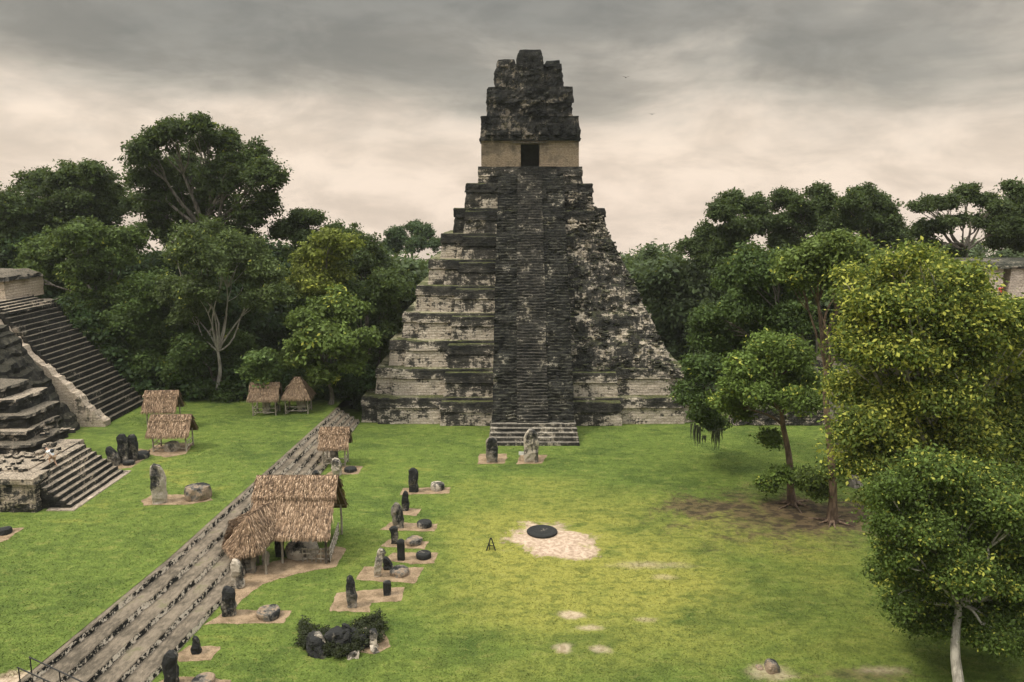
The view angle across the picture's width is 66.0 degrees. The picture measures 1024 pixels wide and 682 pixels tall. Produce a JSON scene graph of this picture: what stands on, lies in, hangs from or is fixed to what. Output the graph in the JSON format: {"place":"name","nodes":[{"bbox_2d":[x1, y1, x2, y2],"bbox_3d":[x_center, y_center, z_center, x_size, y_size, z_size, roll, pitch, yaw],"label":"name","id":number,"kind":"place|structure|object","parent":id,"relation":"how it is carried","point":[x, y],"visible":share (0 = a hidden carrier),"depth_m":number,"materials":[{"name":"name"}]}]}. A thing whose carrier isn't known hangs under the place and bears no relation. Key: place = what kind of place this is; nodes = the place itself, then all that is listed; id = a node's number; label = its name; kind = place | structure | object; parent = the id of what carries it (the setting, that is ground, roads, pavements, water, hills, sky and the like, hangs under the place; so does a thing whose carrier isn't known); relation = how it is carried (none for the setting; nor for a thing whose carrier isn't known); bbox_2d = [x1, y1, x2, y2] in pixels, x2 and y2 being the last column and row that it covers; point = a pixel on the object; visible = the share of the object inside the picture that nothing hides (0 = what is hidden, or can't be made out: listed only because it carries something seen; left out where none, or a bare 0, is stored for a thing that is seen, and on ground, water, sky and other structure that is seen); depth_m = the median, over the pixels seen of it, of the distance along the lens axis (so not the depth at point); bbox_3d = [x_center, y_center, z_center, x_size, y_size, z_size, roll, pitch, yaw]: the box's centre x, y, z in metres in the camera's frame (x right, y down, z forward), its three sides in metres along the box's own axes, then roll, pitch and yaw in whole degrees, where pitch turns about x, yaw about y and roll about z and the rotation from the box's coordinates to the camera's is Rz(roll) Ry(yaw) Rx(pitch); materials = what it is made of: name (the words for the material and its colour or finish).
{"place":"outdoors","nodes":[
{"label":"outdoors","id":0,"kind":"place"},
{"bbox_2d":[0,353,380,681],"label":"lawn","id":1,"kind":"structure","parent":0,"point":[98,440],"depth_m":58.77,"materials":[{"name":"green plant"}]},
{"bbox_2d":[0,527,23,541],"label":"gravel patch","id":2,"kind":"object","parent":1,"relation":"on","point":[8,536],"visible":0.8,"depth_m":56.41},
{"bbox_2d":[0,526,12,535],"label":"altar","id":3,"kind":"object","parent":2,"relation":"on","point":[5,530],"visible":1,"depth_m":56.58,"materials":[{"name":"black stone"}]},
{"bbox_2d":[0,181,53,255],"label":"tree","id":4,"kind":"object","parent":1,"relation":"on","point":[9,210],"visible":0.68,"depth_m":107.61,"materials":[{"name":"green plant"}]},
{"bbox_2d":[0,325,79,433],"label":"ruined mound","id":5,"kind":"object","parent":1,"relation":"on","point":[16,360],"visible":0.25,"depth_m":80.96,"materials":[{"name":"stone"}]},
{"bbox_2d":[0,378,130,512],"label":"stepped platform","id":6,"kind":"structure","parent":1,"relation":"on","point":[34,480],"depth_m":66.32,"materials":[{"name":"stone"}]},
{"bbox_2d":[1,157,136,351],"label":"tree","id":7,"kind":"object","parent":1,"relation":"on","point":[84,188],"visible":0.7,"depth_m":112.87,"materials":[{"name":"green plant"}]},
{"bbox_2d":[0,268,143,426],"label":"stepped ruin","id":8,"kind":"object","parent":1,"relation":"on","point":[92,386],"visible":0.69,"depth_m":88.02,"materials":[{"name":"stone"}]},
{"bbox_2d":[7,214,153,365],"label":"tree","id":9,"kind":"object","parent":1,"relation":"on","point":[65,259],"visible":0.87,"depth_m":98.02,"materials":[{"name":"green plant"}]},
{"bbox_2d":[105,446,120,465],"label":"stela","id":10,"kind":"object","parent":1,"relation":"on","point":[112,455],"visible":0.91,"depth_m":71.42,"materials":[{"name":"stone"}]},
{"bbox_2d":[116,434,128,463],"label":"stela","id":11,"kind":"object","parent":1,"relation":"on","point":[122,446],"visible":0.95,"depth_m":72.05,"materials":[{"name":"black stone"}]},
{"bbox_2d":[127,434,137,460],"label":"stela","id":12,"kind":"object","parent":1,"relation":"on","point":[133,446],"visible":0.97,"depth_m":72.84,"materials":[{"name":"black stone"}]},
{"bbox_2d":[118,449,149,468],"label":"gravel patch","id":13,"kind":"object","parent":1,"relation":"on","point":[120,466],"visible":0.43,"depth_m":71.70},
{"bbox_2d":[122,459,134,465],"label":"altar","id":14,"kind":"object","parent":13,"relation":"on","point":[129,462],"visible":1,"depth_m":71.77,"materials":[{"name":"black stone"}]},
{"bbox_2d":[138,450,149,459],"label":"altar","id":15,"kind":"object","parent":13,"relation":"on","point":[143,454],"visible":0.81,"depth_m":73.67,"materials":[{"name":"black stone"}]},
{"bbox_2d":[96,265,201,379],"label":"tree","id":16,"kind":"object","parent":1,"relation":"on","point":[139,324],"visible":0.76,"depth_m":96.76,"materials":[{"name":"green plant"}]},
{"bbox_2d":[150,463,167,504],"bbox_3d":[-28.078,11.315,62.543,1.256,3.257,0.965,-4,10,-22],"label":"stela","id":17,"kind":"object","parent":1,"relation":"on","point":[159,492],"visible":1,"depth_m":62.20,"materials":[{"name":"stone"}]},
{"bbox_2d":[140,390,186,429],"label":"thatched shelter","id":18,"kind":"object","parent":1,"relation":"on","point":[163,401],"visible":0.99,"depth_m":83.06,"materials":[{"name":"wicker"}]},
{"bbox_2d":[149,443,191,456],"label":"gravel patch","id":19,"kind":"object","parent":1,"relation":"on","point":[161,452],"visible":0.65,"depth_m":75.50,"materials":[{"name":"gravel"}]},
{"bbox_2d":[164,441,179,451],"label":"altar","id":20,"kind":"object","parent":19,"relation":"on","point":[169,447],"visible":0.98,"depth_m":75.73,"materials":[{"name":"stone"}]},
{"bbox_2d":[145,414,197,451],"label":"thatched shelter","id":21,"kind":"object","parent":1,"relation":"on","point":[166,426],"visible":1,"depth_m":75.68,"materials":[{"name":"wicker"}]},
{"bbox_2d":[141,494,212,505],"bbox_3d":[-26.849,12.753,63.339,5.746,0.001,2.576,0,10,0],"label":"gravel patch","id":22,"kind":"object","parent":1,"relation":"on","point":[176,499],"visible":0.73,"depth_m":62.93,"materials":[{"name":"gravel"}]},
{"bbox_2d":[184,482,211,501],"bbox_3d":[-25.431,12.148,63.756,2.119,1.197,2.102,0,10,0],"label":"altar","id":23,"kind":"object","parent":22,"relation":"on","point":[197,492],"visible":1,"depth_m":63.05,"materials":[{"name":"brown stone"}]},
{"bbox_2d":[112,110,293,352],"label":"tree","id":24,"kind":"object","parent":1,"relation":"on","point":[217,180],"visible":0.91,"depth_m":106.67,"materials":[{"name":"green plant"}]},
{"bbox_2d":[155,327,260,403],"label":"tree","id":25,"kind":"object","parent":1,"relation":"on","point":[187,357],"visible":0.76,"depth_m":94.87,"materials":[{"name":"green plant"}]},
{"bbox_2d":[144,217,300,393],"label":"tree","id":26,"kind":"object","parent":1,"relation":"on","point":[230,253],"visible":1,"depth_m":91.48,"materials":[{"name":"green plant"}]},
{"bbox_2d":[234,345,283,408],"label":"tree","id":27,"kind":"object","parent":1,"relation":"on","point":[261,366],"visible":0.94,"depth_m":89.32,"materials":[{"name":"green plant"}]},
{"bbox_2d":[246,382,282,415],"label":"thatched shelter","id":28,"kind":"object","parent":1,"relation":"on","point":[273,391],"visible":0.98,"depth_m":88.71,"materials":[{"name":"wicker"}]},
{"bbox_2d":[262,402,270,413],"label":"stela","id":29,"kind":"object","parent":1,"relation":"on","point":[266,405],"visible":0.59,"depth_m":89.61,"materials":[{"name":"stone"}]},
{"bbox_2d":[280,377,315,413],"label":"thatched shelter","id":30,"kind":"object","parent":1,"relation":"on","point":[298,388],"visible":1,"depth_m":89.40,"materials":[{"name":"wicker"}]},
{"bbox_2d":[297,399,305,411],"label":"stela","id":31,"kind":"object","parent":1,"relation":"on","point":[301,403],"visible":0.63,"depth_m":90.38,"materials":[{"name":"stone"}]},
{"bbox_2d":[282,227,365,356],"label":"tree","id":32,"kind":"object","parent":1,"relation":"on","point":[318,267],"visible":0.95,"depth_m":95.31,"materials":[{"name":"green plant"}]},
{"bbox_2d":[277,282,382,404],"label":"tree","id":33,"kind":"object","parent":1,"relation":"on","point":[315,335],"visible":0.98,"depth_m":90.50,"materials":[{"name":"green plant"}]},
{"bbox_2d":[0,0,1023,260],"label":"sky","id":34,"kind":"structure","parent":0,"point":[375,108],"materials":[{"name":"grey"}]},
{"bbox_2d":[0,300,1023,681],"bbox_3d":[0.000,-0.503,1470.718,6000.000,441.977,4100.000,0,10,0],"label":"ground","id":35,"kind":"structure","parent":0,"point":[736,516],"depth_m":54.22,"materials":[{"name":"green plant"}]},
{"bbox_2d":[161,649,179,681],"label":"stela","id":36,"kind":"object","parent":35,"relation":"on","point":[170,667],"visible":1,"depth_m":41.30,"materials":[{"name":"black stone"}]},
{"bbox_2d":[0,225,371,363],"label":"forest","id":37,"kind":"object","parent":35,"relation":"on","point":[265,323],"visible":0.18,"depth_m":110.36,"materials":[{"name":"green plant"}]},
{"bbox_2d":[18,408,359,681],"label":"stone stairway","id":38,"kind":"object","parent":35,"relation":"on","point":[137,632],"visible":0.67,"depth_m":47.81,"materials":[{"name":"stone"}]},
{"bbox_2d":[17,656,82,681],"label":"metal railing","id":39,"kind":"object","parent":38,"relation":"on","point":[32,674],"visible":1,"depth_m":38.68,"materials":[{"name":"metal"}]},
{"bbox_2d":[160,676,230,681],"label":"gravel patch","id":40,"kind":"object","parent":35,"relation":"on","point":[185,679],"visible":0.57,"depth_m":42.17,"materials":[{"name":"gravel"}]},
{"bbox_2d":[191,672,214,681],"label":"altar","id":41,"kind":"object","parent":40,"relation":"on","point":[206,677],"visible":1,"depth_m":41.78,"materials":[{"name":"brown stone"}]},
{"bbox_2d":[178,645,219,661],"bbox_3d":[-17.907,17.743,44.728,2.384,0.001,1.670,0,10,0],"label":"gravel patch","id":42,"kind":"object","parent":35,"relation":"on","point":[206,653],"visible":0.83,"depth_m":44.62,"materials":[{"name":"gravel"}]},
{"bbox_2d":[190,635,201,654],"bbox_3d":[-17.941,17.269,44.717,0.607,1.106,0.494,0,10,0],"label":"stela","id":43,"kind":"object","parent":42,"relation":"on","point":[195,648],"visible":1,"depth_m":44.56,"materials":[{"name":"black stone"}]},
{"bbox_2d":[230,558,244,588],"bbox_3d":[-18.272,15.502,52.413,0.892,2.006,0.708,0,10,0],"label":"stela","id":44,"kind":"object","parent":35,"relation":"on","point":[237,578],"visible":0.99,"depth_m":52.22,"materials":[{"name":"stone"}]},
{"bbox_2d":[204,609,290,624],"bbox_3d":[-16.265,17.069,48.694,4.904,0.001,1.879,0,10,0],"label":"gravel patch","id":45,"kind":"object","parent":35,"relation":"on","point":[244,616],"visible":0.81,"depth_m":48.53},
{"bbox_2d":[220,585,236,616],"bbox_3d":[-17.565,16.136,48.855,0.913,1.943,0.714,0,10,0],"label":"stela","id":46,"kind":"object","parent":45,"relation":"on","point":[228,605],"visible":1,"depth_m":48.61,"materials":[{"name":"black stone"}]},
{"bbox_2d":[256,604,279,621],"bbox_3d":[-15.092,16.853,48.855,1.477,0.515,1.524,0,10,0],"label":"altar","id":47,"kind":"object","parent":45,"relation":"on","point":[268,613],"visible":1,"depth_m":48.52,"materials":[{"name":"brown stone"}]},
{"bbox_2d":[242,553,256,572],"bbox_3d":[-18.249,15.199,54.731,1.002,1.830,0.810,0,10,0],"label":"stela","id":48,"kind":"object","parent":35,"relation":"on","point":[249,564],"visible":0.64,"depth_m":54.47,"materials":[{"name":"grey stone"}]},
{"bbox_2d":[261,551,269,564],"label":"stela","id":49,"kind":"object","parent":35,"relation":"on","point":[267,557],"visible":0.74,"depth_m":55.72,"materials":[{"name":"stone"}]},
{"bbox_2d":[274,540,284,556],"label":"stela","id":50,"kind":"object","parent":35,"relation":"on","point":[277,547],"visible":0.57,"depth_m":56.93,"materials":[{"name":"black stone"}]},
{"bbox_2d":[221,474,348,573],"bbox_3d":[-16.664,12.762,57.378,8.202,5.810,8.092,0,10,0],"label":"thatched shelter","id":51,"kind":"object","parent":35,"relation":"on","point":[292,508],"visible":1,"depth_m":56.10,"materials":[{"name":"wicker"}]},
{"bbox_2d":[235,546,345,604],"bbox_3d":[-16.054,16.040,54.745,4.649,0.001,10.602,8,12,39],"label":"gravel patch","id":52,"kind":"object","parent":35,"relation":"on","point":[278,569],"visible":0.58,"depth_m":55.09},
{"bbox_2d":[285,539,318,559],"bbox_3d":[-15.325,15.001,57.517,2.402,1.262,2.360,0,10,0],"label":"altar","id":53,"kind":"object","parent":52,"relation":"on","point":[293,550],"visible":0.63,"depth_m":56.75,"materials":[{"name":"stone"}]},
{"bbox_2d":[264,206,330,305],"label":"tree","id":54,"kind":"object","parent":35,"relation":"on","point":[294,227],"visible":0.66,"depth_m":109.79,"materials":[{"name":"green plant"}]},
{"bbox_2d":[317,426,352,466],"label":"thatched shelter","id":55,"kind":"object","parent":35,"relation":"on","point":[334,438],"visible":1,"depth_m":76.53,"materials":[{"name":"wicker"}]},
{"bbox_2d":[331,458,341,475],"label":"stela","id":56,"kind":"object","parent":35,"relation":"on","point":[336,467],"visible":0.97,"depth_m":74.18,"materials":[{"name":"stone"}]},
{"bbox_2d":[292,608,388,659],"bbox_3d":[-10.002,17.081,46.020,5.675,1.650,4.616,-2,10,-9],"label":"stone heap","id":57,"kind":"object","parent":35,"relation":"on","point":[353,640],"visible":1,"depth_m":45.06,"materials":[{"name":"grey stone"}]},
{"bbox_2d":[326,465,362,474],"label":"gravel patch","id":58,"kind":"object","parent":35,"relation":"on","point":[356,472],"visible":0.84,"depth_m":75.51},
{"bbox_2d":[344,466,356,472],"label":"altar","id":59,"kind":"object","parent":58,"relation":"on","point":[349,469],"visible":1,"depth_m":75.32,"materials":[{"name":"black stone"}]},
{"bbox_2d":[346,574,357,607],"bbox_3d":[-10.154,15.840,49.860,0.700,2.195,0.607,0,10,0],"label":"stela","id":60,"kind":"object","parent":35,"relation":"on","point":[351,596],"visible":1,"depth_m":49.62,"materials":[{"name":"grey stone"}]},
{"bbox_2d":[330,587,404,611],"bbox_3d":[-9.336,16.691,50.915,4.456,0.001,3.320,0,10,0],"label":"gravel patch","id":61,"kind":"object","parent":35,"relation":"on","point":[366,599],"visible":0.94,"depth_m":50.88,"materials":[{"name":"gravel"}]},
{"bbox_2d":[321,218,414,327],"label":"tree","id":62,"kind":"object","parent":35,"relation":"on","point":[373,254],"visible":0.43,"depth_m":111.52,"materials":[{"name":"green plant"}]},
{"bbox_2d":[360,631,390,653],"bbox_3d":[-7.873,17.516,46.064,1.754,0.001,2.835,0,10,0],"label":"gravel patch","id":63,"kind":"object","parent":35,"relation":"on","point":[383,644],"visible":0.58,"depth_m":45.54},
{"bbox_2d":[342,265,414,409],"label":"tree","id":64,"kind":"object","parent":35,"relation":"on","point":[385,290],"visible":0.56,"depth_m":97.84,"materials":[{"name":"green plant"}]},
{"bbox_2d":[374,548,385,576],"bbox_3d":[-9.086,15.198,53.998,0.863,2.071,0.714,0,10,0],"label":"stela","id":65,"kind":"object","parent":35,"relation":"on","point":[381,552],"visible":1,"depth_m":53.72,"materials":[{"name":"stone"}]},
{"bbox_2d":[383,580,390,595],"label":"stela","id":66,"kind":"object","parent":35,"relation":"on","point":[386,587],"visible":1,"depth_m":51.30,"materials":[{"name":"stone"}]},
{"bbox_2d":[356,567,423,582],"bbox_3d":[-8.425,16.116,54.299,4.425,0.001,2.522,0,10,0],"label":"gravel patch","id":67,"kind":"object","parent":35,"relation":"on","point":[366,574],"visible":0.82,"depth_m":54.05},
{"bbox_2d":[383,556,393,569],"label":"stela","id":68,"kind":"object","parent":67,"relation":"on","point":[387,564],"visible":0.88,"depth_m":54.95,"materials":[{"name":"black stone"}]},
{"bbox_2d":[389,565,408,577],"bbox_3d":[-7.796,15.913,54.500,1.336,0.477,1.540,0,10,0],"label":"altar","id":69,"kind":"object","parent":67,"relation":"on","point":[399,571],"visible":1,"depth_m":54.11,"materials":[{"name":"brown stone"}]},
{"bbox_2d":[391,502,403,528],"bbox_3d":[-9.056,13.771,62.311,1.023,2.091,0.759,0,10,0],"label":"stela","id":70,"kind":"object","parent":35,"relation":"on","point":[397,515],"visible":0.98,"depth_m":62.02,"materials":[{"name":"grey stone"}]},
{"bbox_2d":[397,539,404,560],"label":"stela","id":71,"kind":"object","parent":35,"relation":"on","point":[400,550],"visible":1,"depth_m":56.35,"materials":[{"name":"black stone"}]},
{"bbox_2d":[381,539,428,548],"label":"gravel patch","id":72,"kind":"object","parent":35,"relation":"on","point":[387,543],"visible":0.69,"depth_m":59.00,"materials":[{"name":"gravel"}]},
{"bbox_2d":[389,526,397,543],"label":"stela","id":73,"kind":"object","parent":72,"relation":"on","point":[394,533],"visible":0.94,"depth_m":59.13,"materials":[{"name":"black stone"}]},
{"bbox_2d":[406,535,422,545],"bbox_3d":[-7.369,15.064,59.380,1.257,0.514,1.293,0,10,0],"label":"altar","id":74,"kind":"object","parent":72,"relation":"on","point":[414,540],"visible":1,"depth_m":59.02,"materials":[{"name":"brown stone"}]},
{"bbox_2d":[401,491,409,510],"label":"stela","id":75,"kind":"object","parent":35,"relation":"on","point":[405,503],"visible":0.98,"depth_m":65.64,"materials":[{"name":"black stone"}]},
{"bbox_2d":[380,522,436,530],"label":"gravel patch","id":76,"kind":"object","parent":35,"relation":"on","point":[410,526],"visible":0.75,"depth_m":62.31,"materials":[{"name":"gravel"}]},
{"bbox_2d":[417,519,431,528],"bbox_3d":[-6.961,14.517,62.562,1.199,0.527,1.191,0,10,0],"label":"altar","id":77,"kind":"object","parent":76,"relation":"on","point":[424,523],"visible":1,"depth_m":62.20,"materials":[{"name":"black stone"}]},
{"bbox_2d":[403,508,420,515],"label":"gravel patch","id":78,"kind":"object","parent":35,"relation":"on","point":[413,512],"visible":0.74,"depth_m":65.37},
{"bbox_2d":[388,552,437,563],"bbox_3d":[-7.318,15.678,56.874,3.874,0.001,2.022,0,10,0],"label":"gravel patch","id":79,"kind":"object","parent":35,"relation":"on","point":[410,558],"visible":0.72,"depth_m":56.81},
{"bbox_2d":[416,550,430,560],"bbox_3d":[-6.397,15.507,56.985,1.107,0.445,1.110,0,10,0],"label":"altar","id":80,"kind":"object","parent":79,"relation":"on","point":[423,555],"visible":1,"depth_m":56.71,"materials":[{"name":"black stone"}]},
{"bbox_2d":[408,468,418,492],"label":"stela","id":81,"kind":"object","parent":35,"relation":"on","point":[413,481],"visible":1,"depth_m":69.81,"materials":[{"name":"black stone"}]},
{"bbox_2d":[400,487,449,494],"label":"gravel patch","id":82,"kind":"object","parent":35,"relation":"on","point":[428,490],"visible":0.79,"depth_m":70.20,"materials":[{"name":"gravel"}]},
{"bbox_2d":[430,481,444,491],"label":"altar","id":83,"kind":"object","parent":82,"relation":"on","point":[436,486],"visible":1,"depth_m":70.36,"materials":[{"name":"stone"}]},
{"bbox_2d":[53,292,845,402],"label":"undergrowth","id":84,"kind":"object","parent":35,"relation":"on","point":[80,317],"visible":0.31,"depth_m":95.16,"materials":[{"name":"green plant"}]},
{"bbox_2d":[486,436,497,462],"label":"stela","id":85,"kind":"object","parent":35,"relation":"on","point":[491,450],"visible":1,"depth_m":77.96,"materials":[{"name":"grey stone"}]},
{"bbox_2d":[478,454,506,463],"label":"gravel patch","id":86,"kind":"object","parent":35,"relation":"on","point":[502,458],"visible":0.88,"depth_m":79.10,"materials":[{"name":"gravel"}]},
{"bbox_2d":[361,49,691,445],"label":"temple pyramid","id":87,"kind":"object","parent":35,"relation":"on","point":[525,311],"visible":0.99,"depth_m":94.28,"materials":[{"name":"stone"}]},
{"bbox_2d":[516,455,546,463],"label":"gravel patch","id":88,"kind":"object","parent":35,"relation":"on","point":[541,458],"visible":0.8,"depth_m":79.10,"materials":[{"name":"gravel"}]},
{"bbox_2d":[523,429,538,462],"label":"stela","id":89,"kind":"object","parent":88,"relation":"on","point":[531,444],"visible":1,"depth_m":77.90,"materials":[{"name":"stone"}]},
{"bbox_2d":[527,525,557,538],"bbox_3d":[2.340,14.852,61.365,2.419,0.266,2.388,0,10,0],"label":"altar","id":90,"kind":"object","parent":35,"relation":"on","point":[541,531],"visible":1,"depth_m":61.15,"materials":[{"name":"black stone"}]},
{"bbox_2d":[197,236,1023,362],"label":"forest","id":91,"kind":"object","parent":35,"relation":"on","point":[664,276],"visible":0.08,"depth_m":116.94,"materials":[{"name":"green plant"}]},
{"bbox_2d":[378,219,441,258],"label":"tree","id":92,"kind":"object","parent":91,"relation":"on","point":[398,238],"visible":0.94,"depth_m":162.84,"materials":[{"name":"green plant"}]},
{"bbox_2d":[670,187,775,271],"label":"tree","id":93,"kind":"object","parent":35,"relation":"on","point":[707,245],"visible":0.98,"depth_m":110.20,"materials":[{"name":"green plant"}]},
{"bbox_2d":[664,237,862,488],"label":"tree","id":94,"kind":"object","parent":35,"relation":"on","point":[757,305],"visible":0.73,"depth_m":72.57,"materials":[{"name":"green plant"}]},
{"bbox_2d":[700,327,834,512],"bbox_3d":[21.391,6.559,66.401,10.890,15.380,10.566,0,10,0],"label":"tree","id":95,"kind":"object","parent":35,"relation":"on","point":[778,368],"visible":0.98,"depth_m":64.72,"materials":[{"name":"green plant"}]},
{"bbox_2d":[764,658,779,674],"bbox_3d":[14.262,17.803,43.146,0.778,0.568,0.922,0,10,0],"label":"boulder","id":96,"kind":"object","parent":35,"relation":"on","point":[772,666],"visible":1,"depth_m":42.86,"materials":[{"name":"brown stone"}]},
{"bbox_2d":[728,393,852,425],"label":"stone wall","id":97,"kind":"structure","parent":35,"relation":"on","point":[764,420],"depth_m":91.37,"materials":[{"name":"stone"}]},
{"bbox_2d":[764,179,851,250],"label":"tree","id":98,"kind":"object","parent":35,"relation":"on","point":[800,216],"visible":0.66,"depth_m":112.99,"materials":[{"name":"green plant"}]},
{"bbox_2d":[767,224,886,528],"bbox_3d":[24.347,2.992,61.209,10.078,24.038,6.630,0,10,0],"label":"tree","id":99,"kind":"object","parent":35,"relation":"on","point":[804,265],"visible":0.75,"depth_m":59.26,"materials":[{"name":"green plant"}]},
{"bbox_2d":[812,181,915,253],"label":"tree","id":100,"kind":"object","parent":35,"relation":"on","point":[870,209],"visible":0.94,"depth_m":108.20,"materials":[{"name":"green plant"}]},
{"bbox_2d":[806,236,1023,517],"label":"tree","id":101,"kind":"object","parent":35,"relation":"on","point":[949,332],"visible":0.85,"depth_m":44.98,"materials":[{"name":"green plant"}]},
{"bbox_2d":[809,257,1023,377],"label":"stone palace","id":102,"kind":"structure","parent":35,"relation":"on","point":[1012,268],"depth_m":80.34,"materials":[{"name":"stone"}]},
{"bbox_2d":[845,440,1023,681],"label":"tree","id":103,"kind":"object","parent":35,"relation":"on","point":[970,581],"visible":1,"depth_m":39.80,"materials":[{"name":"green plant"}]},
{"bbox_2d":[900,181,1018,257],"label":"tree","id":104,"kind":"object","parent":35,"relation":"on","point":[989,202],"visible":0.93,"depth_m":97.32,"materials":[{"name":"green plant"}]},
{"bbox_2d":[977,175,1023,255],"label":"tree","id":105,"kind":"object","parent":35,"relation":"on","point":[1015,196],"visible":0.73,"depth_m":101.39,"materials":[{"name":"green plant"}]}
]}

